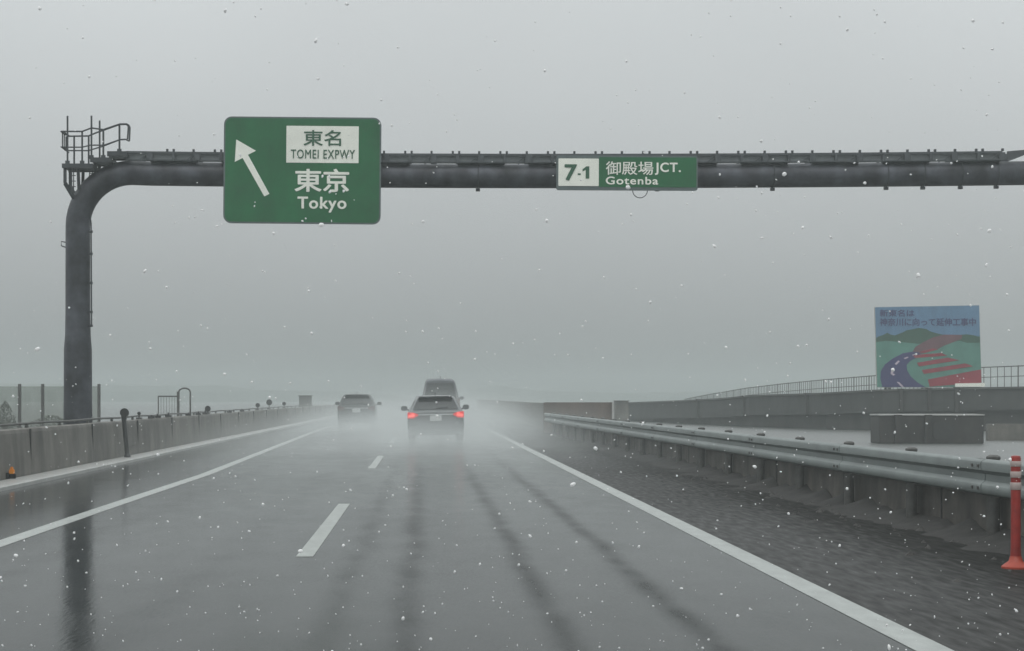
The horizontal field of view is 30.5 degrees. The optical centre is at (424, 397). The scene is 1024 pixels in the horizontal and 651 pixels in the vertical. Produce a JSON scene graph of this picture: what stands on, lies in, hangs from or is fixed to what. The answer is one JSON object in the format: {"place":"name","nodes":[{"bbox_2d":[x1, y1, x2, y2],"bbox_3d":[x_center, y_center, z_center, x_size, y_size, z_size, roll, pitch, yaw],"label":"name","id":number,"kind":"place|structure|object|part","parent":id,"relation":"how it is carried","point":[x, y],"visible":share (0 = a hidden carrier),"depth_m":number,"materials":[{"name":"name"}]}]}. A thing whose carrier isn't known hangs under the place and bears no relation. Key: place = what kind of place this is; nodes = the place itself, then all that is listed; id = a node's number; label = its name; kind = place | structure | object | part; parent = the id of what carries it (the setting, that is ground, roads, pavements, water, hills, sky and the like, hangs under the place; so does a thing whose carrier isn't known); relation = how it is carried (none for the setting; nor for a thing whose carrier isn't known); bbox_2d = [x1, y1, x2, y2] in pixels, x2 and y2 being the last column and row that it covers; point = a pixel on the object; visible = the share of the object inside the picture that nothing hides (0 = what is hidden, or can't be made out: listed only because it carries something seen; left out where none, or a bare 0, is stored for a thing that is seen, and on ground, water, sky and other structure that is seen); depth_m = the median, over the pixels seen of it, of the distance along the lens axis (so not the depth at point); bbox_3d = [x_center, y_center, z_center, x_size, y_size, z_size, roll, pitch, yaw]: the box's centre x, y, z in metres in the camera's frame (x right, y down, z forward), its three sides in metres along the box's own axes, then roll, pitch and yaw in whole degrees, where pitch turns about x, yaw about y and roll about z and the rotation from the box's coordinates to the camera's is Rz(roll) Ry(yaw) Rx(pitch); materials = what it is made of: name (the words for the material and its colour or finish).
{"place":"outdoors","nodes":[
{"label":"outdoors","id":0,"kind":"place"},
{"bbox_2d":[0,383,409,401],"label":"hills","id":1,"kind":"structure","parent":0,"point":[122,393],"depth_m":662.02,"materials":[{"name":"grey"}]},
{"bbox_2d":[0,401,647,429],"bbox_3d":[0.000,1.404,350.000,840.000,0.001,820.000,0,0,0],"label":"ground","id":2,"kind":"structure","parent":0,"point":[30,411],"depth_m":266.43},
{"bbox_2d":[0,401,17,428],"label":"bush","id":3,"kind":"object","parent":2,"relation":"on","point":[7,421],"visible":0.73,"depth_m":63.96,"materials":[{"name":"green plant"}]},
{"bbox_2d":[21,415,62,427],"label":"bush","id":4,"kind":"object","parent":2,"relation":"on","point":[48,417],"visible":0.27,"depth_m":67.91,"materials":[{"name":"green plant"}]},
{"bbox_2d":[18,384,100,427],"bbox_3d":[-12.024,0.482,58.402,4.545,1.835,0.164,0,0,-42],"label":"clear barrier","id":5,"kind":"object","parent":2,"relation":"on","point":[42,402],"visible":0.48,"depth_m":58.49,"materials":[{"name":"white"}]},
{"bbox_2d":[158,396,176,413],"bbox_3d":[-7.573,0.671,55.500,0.600,1.458,0.040,0,0,0],"label":"barred frame","id":6,"kind":"object","parent":2,"relation":"on","point":[166,402],"visible":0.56,"depth_m":55.48,"materials":[{"name":"grey metal"}]},
{"bbox_2d":[0,404,338,480],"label":"concrete wall","id":7,"kind":"structure","parent":2,"relation":"on","point":[65,446],"depth_m":41.71,"materials":[{"name":"grey concrete"}]},
{"bbox_2d":[6,467,15,478],"bbox_3d":[-6.750,1.228,30.658,0.160,0.195,0.105,0,0,0],"label":"reflector","id":8,"kind":"object","parent":7,"relation":"attached to","point":[10,475],"depth_m":30.63,"materials":[{"name":"orange plastic"}]},
{"bbox_2d":[0,405,307,427],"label":"pipe","id":9,"kind":"object","parent":7,"relation":"on","point":[59,422],"visible":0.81,"depth_m":41.61,"materials":[{"name":"grey metal"}]},
{"bbox_2d":[205,406,210,413],"bbox_3d":[-6.950,0.398,60.316,0.190,0.274,0.120,0,0,0],"label":"delineator","id":10,"kind":"object","parent":7,"relation":"on","point":[207,408],"visible":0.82,"depth_m":60.30,"materials":[{"name":"black plastic"}]},
{"bbox_2d":[266,399,271,409],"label":"delineator","id":11,"kind":"object","parent":7,"relation":"on","point":[269,402],"visible":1,"depth_m":84.22,"materials":[{"name":"black plastic"}]},
{"bbox_2d":[177,387,190,415],"bbox_3d":[-7.098,0.548,55.500,0.420,1.704,0.060,0,0,0],"label":"steel hoop","id":12,"kind":"object","parent":2,"relation":"on","point":[178,401],"visible":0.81,"depth_m":55.48,"materials":[{"name":"grey metal"}]},
{"bbox_2d":[0,407,378,491],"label":"kerb","id":13,"kind":"structure","parent":2,"relation":"on","point":[17,482],"depth_m":39.54,"materials":[{"name":"concrete"}]},
{"bbox_2d":[120,408,130,456],"bbox_3d":[-6.645,0.785,41.900,0.205,1.100,0.150,-6,0,0],"label":"marker post","id":14,"kind":"object","parent":13,"relation":"on","point":[124,413],"visible":1,"depth_m":41.86,"materials":[{"name":"black plastic"}]},
{"bbox_2d":[298,395,311,406],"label":"equipment box","id":15,"kind":"object","parent":2,"relation":"on","point":[305,399],"visible":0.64,"depth_m":117.97,"materials":[{"name":"grey metal"}]},
{"bbox_2d":[477,399,542,429],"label":"roadside wall","id":16,"kind":"structure","parent":2,"relation":"on","point":[529,413],"depth_m":109.04,"materials":[{"name":"concrete"}]},
{"bbox_2d":[60,116,1023,424],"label":"sign gantry","id":17,"kind":"object","parent":2,"relation":"on","point":[120,168],"visible":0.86,"depth_m":40.47,"materials":[{"name":"metal"}]},
{"bbox_2d":[223,116,380,224],"bbox_3d":[-2.609,-4.866,40.269,3.372,2.285,0.182,0,0,0],"label":"direction sign","id":18,"kind":"object","parent":17,"relation":"attached to","point":[272,176],"visible":0.99,"depth_m":40.19,"materials":[{"name":"green metal"}]},
{"bbox_2d":[556,155,697,197],"bbox_3d":[4.345,-4.728,40.274,3.027,0.910,0.192,0,0,0],"label":"junction sign","id":19,"kind":"object","parent":17,"relation":"attached to","point":[634,173],"visible":1,"depth_m":40.19,"materials":[{"name":"green metal"}]},
{"bbox_2d":[0,401,914,650],"bbox_3d":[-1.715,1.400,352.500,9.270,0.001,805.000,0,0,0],"label":"road","id":20,"kind":"structure","parent":0,"point":[146,608],"depth_m":15.84,"materials":[{"name":"grey asphalt"}]},
{"bbox_2d":[0,401,411,546],"bbox_3d":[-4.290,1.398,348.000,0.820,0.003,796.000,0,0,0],"label":"road marking","id":21,"kind":"object","parent":20,"relation":"on","point":[29,533],"visible":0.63,"depth_m":25.02,"materials":[{"name":"paint"}]},
{"bbox_2d":[296,422,406,556],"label":"road marking","id":22,"kind":"object","parent":20,"relation":"on","point":[310,548],"visible":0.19,"depth_m":20.02,"materials":[{"name":"paint"}]},
{"bbox_2d":[335,394,381,428],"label":"compact car","id":23,"kind":"object","parent":20,"relation":"on","point":[356,408],"visible":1,"depth_m":84.02,"materials":[{"name":"paint"}]},
{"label":"rear window","id":24,"kind":"part","parent":23,"relation":"part of","materials":[{"name":"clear glass"}]},
{"bbox_2d":[401,395,468,441],"bbox_3d":[0.362,0.617,60.730,2.220,1.567,4.580,-1,0,0],"label":"wagon car","id":25,"kind":"object","parent":20,"relation":"on","point":[422,417],"visible":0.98,"depth_m":58.51,"materials":[{"name":"paint"}]},
{"bbox_3d":[0.353,0.187,58.851,1.419,0.344,0.398,-1,0,0],"label":"rear window","id":26,"kind":"part","parent":25,"relation":"part of","materials":[{"name":"black glass"}]},
{"bbox_2d":[416,378,463,404],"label":"tall van","id":27,"kind":"object","parent":20,"relation":"on","point":[444,386],"visible":0.11,"depth_m":84.20,"materials":[{"name":"paint"}]},
{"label":"rear window","id":28,"kind":"part","parent":27,"relation":"part of","materials":[{"name":"black glass"}]},
{"bbox_2d":[464,417,953,650],"bbox_3d":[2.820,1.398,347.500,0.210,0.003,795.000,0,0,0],"label":"road marking","id":29,"kind":"object","parent":20,"relation":"on","point":[907,637],"visible":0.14,"depth_m":14.57,"materials":[{"name":"paint"}]},
{"bbox_2d":[0,0,1023,650],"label":"sleet","id":30,"kind":"object","parent":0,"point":[572,484],"visible":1,"depth_m":5.89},
{"bbox_2d":[0,0,1023,400],"label":"sky","id":31,"kind":"structure","parent":0,"point":[450,259],"materials":[{"name":"grey"}]},
{"bbox_2d":[459,383,1023,400],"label":"hills","id":32,"kind":"structure","parent":0,"point":[500,393],"depth_m":694.00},
{"bbox_2d":[462,409,1023,650],"bbox_3d":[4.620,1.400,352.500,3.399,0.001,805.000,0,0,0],"label":"shoulder","id":33,"kind":"object","parent":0,"point":[860,556],"visible":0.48,"depth_m":17.08},
{"bbox_2d":[544,413,1023,534],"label":"guardrail","id":34,"kind":"object","parent":33,"relation":"on","point":[912,467],"visible":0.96,"depth_m":23.89,"materials":[{"name":"metal"}]},
{"bbox_2d":[556,424,1023,536],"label":"concrete wall","id":35,"kind":"structure","parent":33,"relation":"on","point":[961,506],"depth_m":23.68,"materials":[{"name":"grey concrete"}]},
{"bbox_2d":[1001,455,1023,569],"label":"traffic post","id":36,"kind":"object","parent":33,"relation":"on","point":[1015,561],"visible":0.97,"depth_m":15.36,"materials":[{"name":"orange plastic"}]},
{"bbox_2d":[511,419,1023,462],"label":"apron","id":37,"kind":"object","parent":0,"point":[1010,448],"visible":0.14,"depth_m":59.71,"materials":[{"name":"concrete"}]},
{"bbox_2d":[543,402,613,432],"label":"end wall","id":38,"kind":"structure","parent":37,"relation":"on","point":[599,410],"depth_m":74.50,"materials":[{"name":"grey concrete"}]},
{"bbox_2d":[614,401,627,420],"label":"utility cabinet","id":39,"kind":"object","parent":37,"relation":"on","point":[621,410],"visible":0.78,"depth_m":99.73,"materials":[{"name":"metal"}]},
{"bbox_2d":[628,386,1023,430],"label":"ramp parapet","id":40,"kind":"structure","parent":37,"relation":"on","point":[812,410],"depth_m":81.55,"materials":[{"name":"concrete"}]},
{"bbox_2d":[684,365,1023,399],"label":"fence","id":41,"kind":"object","parent":40,"relation":"on","point":[711,396],"visible":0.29,"depth_m":109.75,"materials":[{"name":"metal"}]},
{"bbox_2d":[874,305,984,388],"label":"billboard","id":42,"kind":"object","parent":37,"relation":"on","point":[926,334],"visible":1,"depth_m":85.99,"materials":[{"name":"painted sheet metal"},{"name":"galvanised steel"},{"name":"ink"}]},
{"bbox_2d":[986,424,1023,439],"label":"wall","id":43,"kind":"structure","parent":37,"relation":"on","point":[1005,432],"depth_m":61.16,"materials":[{"name":"concrete"}]},
{"bbox_2d":[576,439,1023,560],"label":"silt","id":44,"kind":"object","parent":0,"point":[866,508],"visible":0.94,"depth_m":23.10,"materials":[{"name":"grey soil"}]},
{"bbox_2d":[660,474,1023,581],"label":"grit","id":45,"kind":"object","parent":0,"point":[910,552],"visible":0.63,"depth_m":21.78,"materials":[{"name":"grey gravel"}]},
{"bbox_2d":[869,414,983,443],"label":"concrete block","id":46,"kind":"structure","parent":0,"point":[952,429],"depth_m":57.00,"materials":[{"name":"grey concrete"}]}
]}

